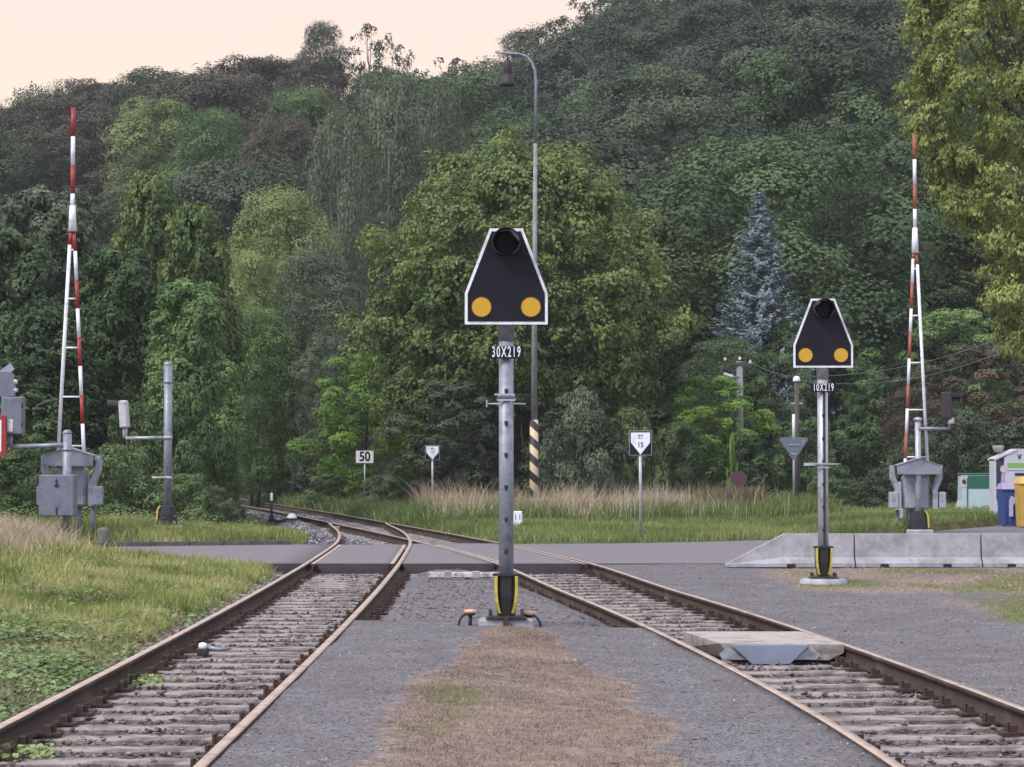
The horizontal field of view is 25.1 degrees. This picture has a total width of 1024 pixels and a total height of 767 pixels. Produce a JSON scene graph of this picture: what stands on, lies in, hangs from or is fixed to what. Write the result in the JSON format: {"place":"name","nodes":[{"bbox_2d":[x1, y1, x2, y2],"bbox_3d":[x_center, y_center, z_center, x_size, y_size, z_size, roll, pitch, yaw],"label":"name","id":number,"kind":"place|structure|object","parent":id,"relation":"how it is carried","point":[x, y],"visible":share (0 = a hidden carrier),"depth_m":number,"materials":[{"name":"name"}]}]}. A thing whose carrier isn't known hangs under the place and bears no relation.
{"place":"outdoors","nodes":[
{"label":"outdoors","id":0,"kind":"place"},
{"bbox_2d":[105,544,332,573],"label":"road","id":1,"kind":"structure","parent":0,"point":[286,558],"depth_m":42.28,"materials":[{"name":"asphalt"}]},
{"bbox_2d":[0,0,673,130],"label":"sky","id":2,"kind":"structure","parent":0,"point":[43,41],"materials":[{"name":"white"}]},
{"bbox_2d":[314,545,404,574],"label":"road","id":3,"kind":"structure","parent":0,"point":[358,559],"depth_m":38.45,"materials":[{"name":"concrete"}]},
{"bbox_2d":[402,544,494,573],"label":"road","id":4,"kind":"structure","parent":0,"point":[420,558],"depth_m":38.06,"materials":[{"name":"asphalt"}]},
{"bbox_2d":[430,543,582,574],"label":"road","id":5,"kind":"structure","parent":0,"point":[528,562],"depth_m":38.84,"materials":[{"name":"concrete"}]},
{"bbox_2d":[0,10,1023,766],"bbox_3d":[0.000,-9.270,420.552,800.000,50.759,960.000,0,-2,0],"label":"ground","id":6,"kind":"structure","parent":0,"point":[636,474],"depth_m":51.51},
{"bbox_2d":[0,124,46,225],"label":"deciduous tree","id":7,"kind":"object","parent":6,"relation":"on","point":[16,161],"visible":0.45,"depth_m":179.89,"materials":[{"name":"green plant"}]},
{"bbox_2d":[0,226,68,494],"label":"leafy tree","id":8,"kind":"object","parent":6,"relation":"on","point":[25,286],"visible":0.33,"depth_m":65.69,"materials":[{"name":"green plant"}]},
{"bbox_2d":[0,363,77,534],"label":"warning signal","id":9,"kind":"object","parent":6,"relation":"on","point":[58,494],"visible":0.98,"depth_m":45.45,"materials":[{"name":"metal"}]},
{"bbox_2d":[0,442,87,519],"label":"shrub","id":10,"kind":"object","parent":6,"relation":"on","point":[18,460],"visible":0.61,"depth_m":51.62,"materials":[{"name":"green plant"}]},
{"bbox_2d":[0,511,101,555],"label":"dry bank grass","id":11,"kind":"structure","parent":6,"relation":"on","point":[7,526],"depth_m":35.42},
{"bbox_2d":[0,305,116,492],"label":"leafy tree","id":12,"kind":"object","parent":6,"relation":"on","point":[38,401],"visible":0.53,"depth_m":59.54,"materials":[{"name":"green plant"}]},
{"bbox_2d":[0,183,121,443],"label":"leafy tree","id":13,"kind":"object","parent":6,"relation":"on","point":[53,214],"visible":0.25,"depth_m":71.75,"materials":[{"name":"green plant"}]},
{"bbox_2d":[0,92,121,200],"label":"deciduous tree","id":14,"kind":"object","parent":6,"relation":"on","point":[70,100],"visible":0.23,"depth_m":195.10,"materials":[{"name":"green plant"}]},
{"bbox_2d":[36,108,102,532],"bbox_3d":[-8.880,-1.266,46.394,1.300,8.605,0.770,0,-2,0],"label":"barrier machine","id":15,"kind":"object","parent":6,"relation":"on","point":[90,493],"visible":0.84,"depth_m":46.30,"materials":[{"name":"grey paint"}]},
{"bbox_2d":[0,522,139,572],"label":"bank herbs","id":16,"kind":"object","parent":6,"relation":"on","point":[40,559],"visible":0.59,"depth_m":33.37,"materials":[{"name":"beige plant"}]},
{"bbox_2d":[19,101,175,244],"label":"deciduous tree","id":17,"kind":"object","parent":6,"relation":"on","point":[56,152],"visible":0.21,"depth_m":182.84,"materials":[{"name":"green plant"}]},
{"bbox_2d":[57,244,165,502],"bbox_3d":[-10.832,-0.035,62.999,3.529,7.589,3.588,2,-3,-40],"label":"leafy tree","id":18,"kind":"object","parent":6,"relation":"on","point":[127,268],"visible":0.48,"depth_m":62.58,"materials":[{"name":"green plant"}]},
{"bbox_2d":[82,443,162,519],"bbox_3d":[-9.373,2.563,54.299,2.854,2.329,2.889,0,-2,2],"label":"shrub","id":19,"kind":"object","parent":6,"relation":"on","point":[124,463],"visible":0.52,"depth_m":54.10,"materials":[{"name":"green plant"}]},
{"bbox_2d":[0,548,274,722],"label":"ground ivy","id":20,"kind":"object","parent":6,"relation":"on","point":[55,664],"visible":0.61,"depth_m":20.23,"materials":[{"name":"green plant"}]},
{"bbox_2d":[0,540,279,711],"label":"bank grass","id":21,"kind":"structure","parent":6,"relation":"on","point":[188,580],"depth_m":28.31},
{"bbox_2d":[97,400,186,517],"bbox_3d":[-9.188,2.141,56.897,2.304,3.471,2.432,0,-2,-1],"label":"shrub","id":22,"kind":"object","parent":6,"relation":"on","point":[137,411],"visible":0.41,"depth_m":56.72,"materials":[{"name":"green plant"}]},
{"bbox_2d":[106,361,183,530],"bbox_3d":[-7.813,1.353,48.982,1.609,3.650,0.600,0,-2,0],"label":"warning signal","id":23,"kind":"object","parent":6,"relation":"on","point":[166,510],"visible":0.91,"depth_m":48.91,"materials":[{"name":"metal"}]},
{"bbox_2d":[108,169,192,497],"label":"leafy tree","id":24,"kind":"object","parent":6,"relation":"on","point":[154,193],"visible":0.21,"depth_m":67.65,"materials":[{"name":"green plant"}]},
{"bbox_2d":[96,94,206,246],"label":"deciduous tree","id":25,"kind":"object","parent":6,"relation":"on","point":[157,110],"visible":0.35,"depth_m":171.21,"materials":[{"name":"green plant"}]},
{"bbox_2d":[0,501,309,543],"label":"verge grass","id":26,"kind":"structure","parent":6,"relation":"on","point":[154,533],"depth_m":47.22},
{"bbox_2d":[145,473,225,523],"bbox_3d":[-7.963,2.897,54.819,2.112,1.596,2.001,-1,-2,18],"label":"shrub","id":27,"kind":"object","parent":6,"relation":"on","point":[192,483],"visible":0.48,"depth_m":54.62,"materials":[{"name":"green plant"}]},
{"bbox_2d":[129,277,250,500],"bbox_3d":[-8.591,0.516,60.983,3.284,6.686,3.230,-1,-2,37],"label":"leafy tree","id":28,"kind":"object","parent":6,"relation":"on","point":[184,295],"visible":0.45,"depth_m":60.69,"materials":[{"name":"green plant"}]},
{"bbox_2d":[78,73,308,203],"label":"deciduous tree","id":29,"kind":"object","parent":6,"relation":"on","point":[193,93],"visible":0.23,"depth_m":176.43,"materials":[{"name":"green plant"}]},
{"bbox_2d":[144,383,242,522],"bbox_3d":[-7.796,1.986,57.494,2.481,4.039,2.143,1,-2,-37],"label":"shrub","id":30,"kind":"object","parent":6,"relation":"on","point":[199,406],"visible":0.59,"depth_m":57.30,"materials":[{"name":"green plant"}]},
{"bbox_2d":[151,201,252,516],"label":"leafy tree","id":31,"kind":"object","parent":6,"relation":"on","point":[193,220],"visible":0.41,"depth_m":65.77,"materials":[{"name":"green plant"}]},
{"bbox_2d":[110,61,303,212],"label":"deciduous tree","id":32,"kind":"object","parent":6,"relation":"on","point":[211,70],"visible":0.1,"depth_m":182.04,"materials":[{"name":"green plant"}]},
{"bbox_2d":[0,523,415,766],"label":"railway track","id":33,"kind":"structure","parent":6,"relation":"on","point":[51,716],"depth_m":18.68,"materials":[{"name":"metal"}]},
{"bbox_2d":[158,105,269,221],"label":"deciduous tree","id":34,"kind":"object","parent":6,"relation":"on","point":[210,125],"visible":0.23,"depth_m":164.77,"materials":[{"name":"green plant"}]},
{"bbox_2d":[110,153,352,352],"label":"deciduous tree","id":35,"kind":"object","parent":6,"relation":"on","point":[219,178],"visible":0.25,"depth_m":146.06,"materials":[{"name":"green plant"}]},
{"bbox_2d":[217,246,293,505],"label":"yellow green tree","id":36,"kind":"object","parent":6,"relation":"on","point":[241,264],"visible":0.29,"depth_m":94.80,"materials":[{"name":"green plant"}]},
{"bbox_2d":[217,305,306,507],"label":"deciduous tree","id":37,"kind":"object","parent":6,"relation":"on","point":[251,320],"visible":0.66,"depth_m":91.55,"materials":[{"name":"green plant"}]},
{"bbox_2d":[215,182,342,493],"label":"yellow green tree","id":38,"kind":"object","parent":6,"relation":"on","point":[275,206],"visible":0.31,"depth_m":97.53,"materials":[{"name":"green plant"}]},
{"bbox_2d":[226,109,336,277],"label":"deciduous tree","id":39,"kind":"object","parent":6,"relation":"on","point":[288,131],"visible":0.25,"depth_m":157.57,"materials":[{"name":"green plant"}]},
{"bbox_2d":[253,83,346,213],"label":"deciduous tree","id":40,"kind":"object","parent":6,"relation":"on","point":[314,97],"visible":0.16,"depth_m":174.56,"materials":[{"name":"green plant"}]},
{"bbox_2d":[259,245,380,493],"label":"deciduous tree","id":41,"kind":"object","parent":6,"relation":"on","point":[325,269],"visible":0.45,"depth_m":93.47,"materials":[{"name":"green plant"}]},
{"bbox_2d":[290,19,353,103],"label":"deciduous tree","id":42,"kind":"object","parent":6,"relation":"on","point":[315,42],"visible":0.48,"depth_m":205.37,"materials":[{"name":"green plant"}]},
{"bbox_2d":[281,332,377,493],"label":"deciduous tree","id":43,"kind":"object","parent":6,"relation":"on","point":[334,342],"visible":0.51,"depth_m":89.62,"materials":[{"name":"green plant"}]},
{"bbox_2d":[301,107,386,392],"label":"weeping birch","id":44,"kind":"object","parent":6,"relation":"on","point":[335,156],"visible":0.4,"depth_m":109.23,"materials":[{"name":"green plant"}]},
{"bbox_2d":[285,352,429,493],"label":"bright shrub","id":45,"kind":"object","parent":6,"relation":"on","point":[334,426],"visible":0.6,"depth_m":83.29,"materials":[{"name":"green plant"}]},
{"bbox_2d":[245,489,492,526],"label":"trackside herbs","id":46,"kind":"object","parent":6,"relation":"on","point":[295,498],"visible":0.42,"depth_m":76.76,"materials":[{"name":"green plant"}]},
{"bbox_2d":[314,62,441,457],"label":"weeping birch","id":47,"kind":"object","parent":6,"relation":"on","point":[398,182],"visible":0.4,"depth_m":112.88,"materials":[{"name":"green plant"}]},
{"bbox_2d":[389,76,473,358],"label":"weeping birch","id":48,"kind":"object","parent":6,"relation":"on","point":[457,127],"visible":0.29,"depth_m":118.24,"materials":[{"name":"green plant"}]},
{"bbox_2d":[377,379,498,498],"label":"shrub","id":49,"kind":"object","parent":6,"relation":"on","point":[456,449],"visible":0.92,"depth_m":72.46,"materials":[{"name":"green plant"}]},
{"bbox_2d":[333,69,557,220],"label":"deciduous tree","id":50,"kind":"object","parent":6,"relation":"on","point":[505,100],"visible":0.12,"depth_m":159.14,"materials":[{"name":"green plant"}]},
{"bbox_2d":[382,570,609,626],"bbox_3d":[-0.209,2.845,30.526,2.820,0.313,12.990,0,-2,0],"label":"gravel strip","id":51,"kind":"object","parent":6,"relation":"on","point":[574,620],"visible":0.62,"depth_m":27.88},
{"bbox_2d":[0,568,1023,766],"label":"ballast","id":52,"kind":"structure","parent":6,"relation":"on","point":[147,721],"depth_m":19.70,"materials":[{"name":"gravel"}]},
{"bbox_2d":[495,51,538,503],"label":"street lamp","id":53,"kind":"object","parent":6,"relation":"on","point":[507,80],"visible":0.97,"depth_m":68.24,"materials":[{"name":"metal"}]},
{"bbox_2d":[465,392,570,496],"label":"shrub","id":54,"kind":"object","parent":6,"relation":"on","point":[545,421],"visible":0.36,"depth_m":73.62,"materials":[{"name":"green plant"}]},
{"bbox_2d":[333,124,706,492],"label":"round maple","id":55,"kind":"object","parent":6,"relation":"on","point":[391,324],"visible":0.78,"depth_m":75.91,"materials":[{"name":"green plant"}]},
{"bbox_2d":[415,101,640,180],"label":"deciduous tree","id":56,"kind":"object","parent":6,"relation":"on","point":[525,122],"visible":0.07,"depth_m":147.75,"materials":[{"name":"green plant"}]},
{"bbox_2d":[210,620,887,766],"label":"gravel strip","id":57,"kind":"object","parent":6,"relation":"on","point":[783,757],"visible":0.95,"depth_m":15.79,"materials":[{"name":"gravel"}]},
{"bbox_2d":[465,227,547,626],"bbox_3d":[-0.058,0.501,23.301,0.840,4.150,0.530,0,-2,0],"label":"crossing indicator signal","id":58,"kind":"object","parent":57,"relation":"on","point":[506,291],"visible":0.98,"depth_m":23.33,"materials":[{"name":"white paint"}]},
{"bbox_2d":[348,624,699,766],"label":"dry thatch","id":59,"kind":"object","parent":57,"relation":"on","point":[498,666],"visible":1,"depth_m":15.45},
{"bbox_2d":[516,427,588,501],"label":"shrub","id":60,"kind":"object","parent":6,"relation":"on","point":[559,446],"visible":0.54,"depth_m":70.07,"materials":[{"name":"green plant"}]},
{"bbox_2d":[473,41,662,141],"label":"deciduous tree","id":61,"kind":"object","parent":6,"relation":"on","point":[569,61],"visible":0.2,"depth_m":162.35,"materials":[{"name":"green plant"}]},
{"bbox_2d":[376,120,780,378],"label":"deciduous tree","id":62,"kind":"object","parent":6,"relation":"on","point":[643,165],"visible":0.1,"depth_m":106.50,"materials":[{"name":"green plant"}]},
{"bbox_2d":[527,385,635,499],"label":"shrub","id":63,"kind":"object","parent":6,"relation":"on","point":[582,401],"visible":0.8,"depth_m":70.32,"materials":[{"name":"green plant"}]},
{"bbox_2d":[505,9,662,138],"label":"deciduous tree","id":64,"kind":"object","parent":6,"relation":"on","point":[584,34],"visible":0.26,"depth_m":176.54,"materials":[{"name":"green plant"}]},
{"bbox_2d":[450,210,791,465],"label":"deciduous tree","id":65,"kind":"object","parent":6,"relation":"on","point":[662,230],"visible":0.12,"depth_m":94.06,"materials":[{"name":"green plant"}]},
{"bbox_2d":[395,490,849,525],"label":"meadow herbs","id":66,"kind":"object","parent":6,"relation":"on","point":[799,504],"visible":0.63,"depth_m":61.89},
{"bbox_2d":[225,499,1023,766],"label":"railway track","id":67,"kind":"structure","parent":6,"relation":"on","point":[979,708],"depth_m":19.88,"materials":[{"name":"metal"}]},
{"bbox_2d":[587,404,670,499],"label":"shrub","id":68,"kind":"object","parent":6,"relation":"on","point":[632,414],"visible":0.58,"depth_m":71.71,"materials":[{"name":"green plant"}]},
{"bbox_2d":[559,62,724,200],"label":"deciduous tree","id":69,"kind":"object","parent":6,"relation":"on","point":[675,82],"visible":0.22,"depth_m":139.89,"materials":[{"name":"green plant"}]},
{"bbox_2d":[319,499,997,543],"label":"meadow grass","id":70,"kind":"structure","parent":6,"relation":"on","point":[852,520],"depth_m":53.57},
{"bbox_2d":[644,421,719,496],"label":"shrub","id":71,"kind":"object","parent":6,"relation":"on","point":[671,445],"visible":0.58,"depth_m":74.15,"materials":[{"name":"green plant"}]},
{"bbox_2d":[574,93,802,299],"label":"deciduous tree","id":72,"kind":"object","parent":6,"relation":"on","point":[636,125],"visible":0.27,"depth_m":120.86,"materials":[{"name":"green plant"}]},
{"bbox_2d":[608,0,768,90],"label":"deciduous tree","id":73,"kind":"object","parent":6,"relation":"on","point":[730,10],"visible":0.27,"depth_m":173.71,"materials":[{"name":"green plant"}]},
{"bbox_2d":[663,375,783,489],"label":"bright shrub","id":74,"kind":"object","parent":6,"relation":"on","point":[689,414],"visible":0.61,"depth_m":76.52,"materials":[{"name":"green plant"}]},
{"bbox_2d":[641,8,816,140],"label":"deciduous tree","id":75,"kind":"object","parent":6,"relation":"on","point":[718,46],"visible":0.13,"depth_m":148.19,"materials":[{"name":"green plant"}]},
{"bbox_2d":[671,334,787,483],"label":"deciduous tree","id":76,"kind":"object","parent":6,"relation":"on","point":[735,348],"visible":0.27,"depth_m":85.77,"materials":[{"name":"green plant"}]},
{"bbox_2d":[691,432,788,498],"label":"shrub","id":77,"kind":"object","parent":6,"relation":"on","point":[750,448],"visible":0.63,"depth_m":73.71,"materials":[{"name":"green plant"}]},
{"bbox_2d":[668,191,849,488],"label":"blue spruce","id":78,"kind":"object","parent":6,"relation":"on","point":[760,229],"visible":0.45,"depth_m":89.93,"materials":[{"name":"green plant"}]},
{"bbox_2d":[683,631,843,663],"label":"crossing slab","id":79,"kind":"structure","parent":6,"relation":"on","point":[769,647],"depth_m":21.55,"materials":[{"name":"concrete"}]},
{"bbox_2d":[556,130,971,433],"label":"deciduous tree","id":80,"kind":"object","parent":6,"relation":"on","point":[769,167],"visible":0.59,"depth_m":96.55,"materials":[{"name":"green plant"}]},
{"bbox_2d":[735,351,817,493],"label":"deciduous tree","id":81,"kind":"object","parent":6,"relation":"on","point":[785,361],"visible":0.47,"depth_m":84.53,"materials":[{"name":"green plant"}]},
{"bbox_2d":[691,48,906,270],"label":"deciduous tree","id":82,"kind":"object","parent":6,"relation":"on","point":[865,99],"visible":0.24,"depth_m":127.27,"materials":[{"name":"green plant"}]},
{"bbox_2d":[766,416,855,503],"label":"shrub","id":83,"kind":"object","parent":6,"relation":"on","point":[782,464],"visible":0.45,"depth_m":74.94,"materials":[{"name":"green plant"}]},
{"bbox_2d":[743,200,893,378],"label":"deciduous tree","id":84,"kind":"object","parent":6,"relation":"on","point":[812,222],"visible":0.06,"depth_m":107.17,"materials":[{"name":"green plant"}]},
{"bbox_2d":[782,330,887,475],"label":"deciduous tree","id":85,"kind":"object","parent":6,"relation":"on","point":[860,363],"visible":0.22,"depth_m":91.23,"materials":[{"name":"green plant"}]},
{"bbox_2d":[693,15,985,204],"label":"deciduous tree","id":86,"kind":"object","parent":6,"relation":"on","point":[827,41],"visible":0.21,"depth_m":131.10,"materials":[{"name":"green plant"}]},
{"bbox_2d":[714,115,991,360],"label":"deciduous tree","id":87,"kind":"object","parent":6,"relation":"on","point":[898,151],"visible":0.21,"depth_m":108.81,"materials":[{"name":"green plant"}]},
{"bbox_2d":[739,0,973,130],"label":"deciduous tree","id":88,"kind":"object","parent":6,"relation":"on","point":[819,9],"visible":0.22,"depth_m":148.15,"materials":[{"name":"green plant"}]},
{"bbox_2d":[828,421,903,501],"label":"shrub","id":89,"kind":"object","parent":6,"relation":"on","point":[861,436],"visible":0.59,"depth_m":75.53,"materials":[{"name":"green plant"}]},
{"bbox_2d":[844,375,924,491],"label":"deciduous tree","id":90,"kind":"object","parent":6,"relation":"on","point":[873,403],"visible":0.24,"depth_m":85.73,"materials":[{"name":"green plant"}]},
{"bbox_2d":[869,386,948,493],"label":"vine thicket","id":91,"kind":"object","parent":6,"relation":"on","point":[899,409],"visible":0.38,"depth_m":80.70,"materials":[{"name":"green plant"}]},
{"bbox_2d":[888,134,945,525],"bbox_3d":[9.389,-1.157,53.495,1.300,9.281,0.770,0,-2,0],"label":"barrier machine","id":92,"kind":"object","parent":6,"relation":"on","point":[903,497],"visible":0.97,"depth_m":53.37,"materials":[{"name":"grey paint"}]},
{"bbox_2d":[895,392,963,532],"bbox_3d":[9.725,1.874,53.542,1.428,3.326,1.310,0,-2,0],"label":"warning signal","id":93,"kind":"object","parent":6,"relation":"on","point":[919,521],"visible":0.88,"depth_m":53.10,"materials":[{"name":"metal"}]},
{"bbox_2d":[873,161,1023,348],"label":"deciduous tree","id":94,"kind":"object","parent":6,"relation":"on","point":[961,274],"visible":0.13,"depth_m":108.78,"materials":[{"name":"green plant"}]},
{"bbox_2d":[884,307,1023,461],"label":"deciduous tree","id":95,"kind":"object","parent":6,"relation":"on","point":[936,317],"visible":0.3,"depth_m":91.73,"materials":[{"name":"green plant"}]},
{"bbox_2d":[889,0,1023,365],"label":"chestnut tree","id":96,"kind":"object","parent":6,"relation":"on","point":[977,168],"visible":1,"depth_m":57.77,"materials":[{"name":"green plant"}]},
{"bbox_2d":[891,25,1023,258],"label":"deciduous tree","id":97,"kind":"object","parent":6,"relation":"on","point":[1019,41],"visible":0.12,"depth_m":123.93,"materials":[{"name":"green plant"}]},
{"bbox_2d":[921,406,996,504],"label":"hedge shrub","id":98,"kind":"object","parent":6,"relation":"on","point":[968,416],"visible":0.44,"depth_m":75.33,"materials":[{"name":"green plant"}]},
{"bbox_2d":[910,344,1023,483],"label":"vine thicket","id":99,"kind":"object","parent":6,"relation":"on","point":[1007,413],"visible":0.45,"depth_m":82.50,"materials":[{"name":"green plant"}]},
{"bbox_2d":[389,473,783,518],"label":"dry meadow grass","id":100,"kind":"structure","parent":0,"point":[451,497],"depth_m":65.66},
{"bbox_2d":[217,564,1023,766],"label":"gravel","id":101,"kind":"structure","parent":0,"point":[682,691],"depth_m":19.28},
{"bbox_2d":[514,525,1023,564],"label":"road","id":102,"kind":"structure","parent":0,"point":[716,552],"depth_m":42.75,"materials":[{"name":"asphalt"}]},
{"bbox_2d":[601,564,1023,706],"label":"gravel yard","id":103,"kind":"structure","parent":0,"point":[816,617],"depth_m":26.88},
{"bbox_2d":[725,533,854,566],"bbox_3d":[4.383,2.631,36.378,2.001,0.520,0.408,0,-2,0],"label":"concrete barrier","id":104,"kind":"object","parent":103,"relation":"on","point":[790,550],"visible":0.9,"depth_m":36.30,"materials":[{"name":"grey concrete"}]},
{"bbox_2d":[793,298,852,584],"bbox_3d":[4.397,0.887,32.571,0.710,4.170,0.710,2,-3,-44],"label":"crossing indicator signal","id":105,"kind":"object","parent":103,"relation":"on","point":[822,343],"visible":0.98,"depth_m":32.53,"materials":[{"name":"white paint"}]},
{"bbox_2d":[854,533,981,566],"bbox_3d":[6.395,2.631,36.378,1.974,0.520,0.408,0,-2,0],"label":"concrete barrier","id":106,"kind":"object","parent":103,"relation":"on","point":[916,549],"visible":0.96,"depth_m":36.30,"materials":[{"name":"grey concrete"}]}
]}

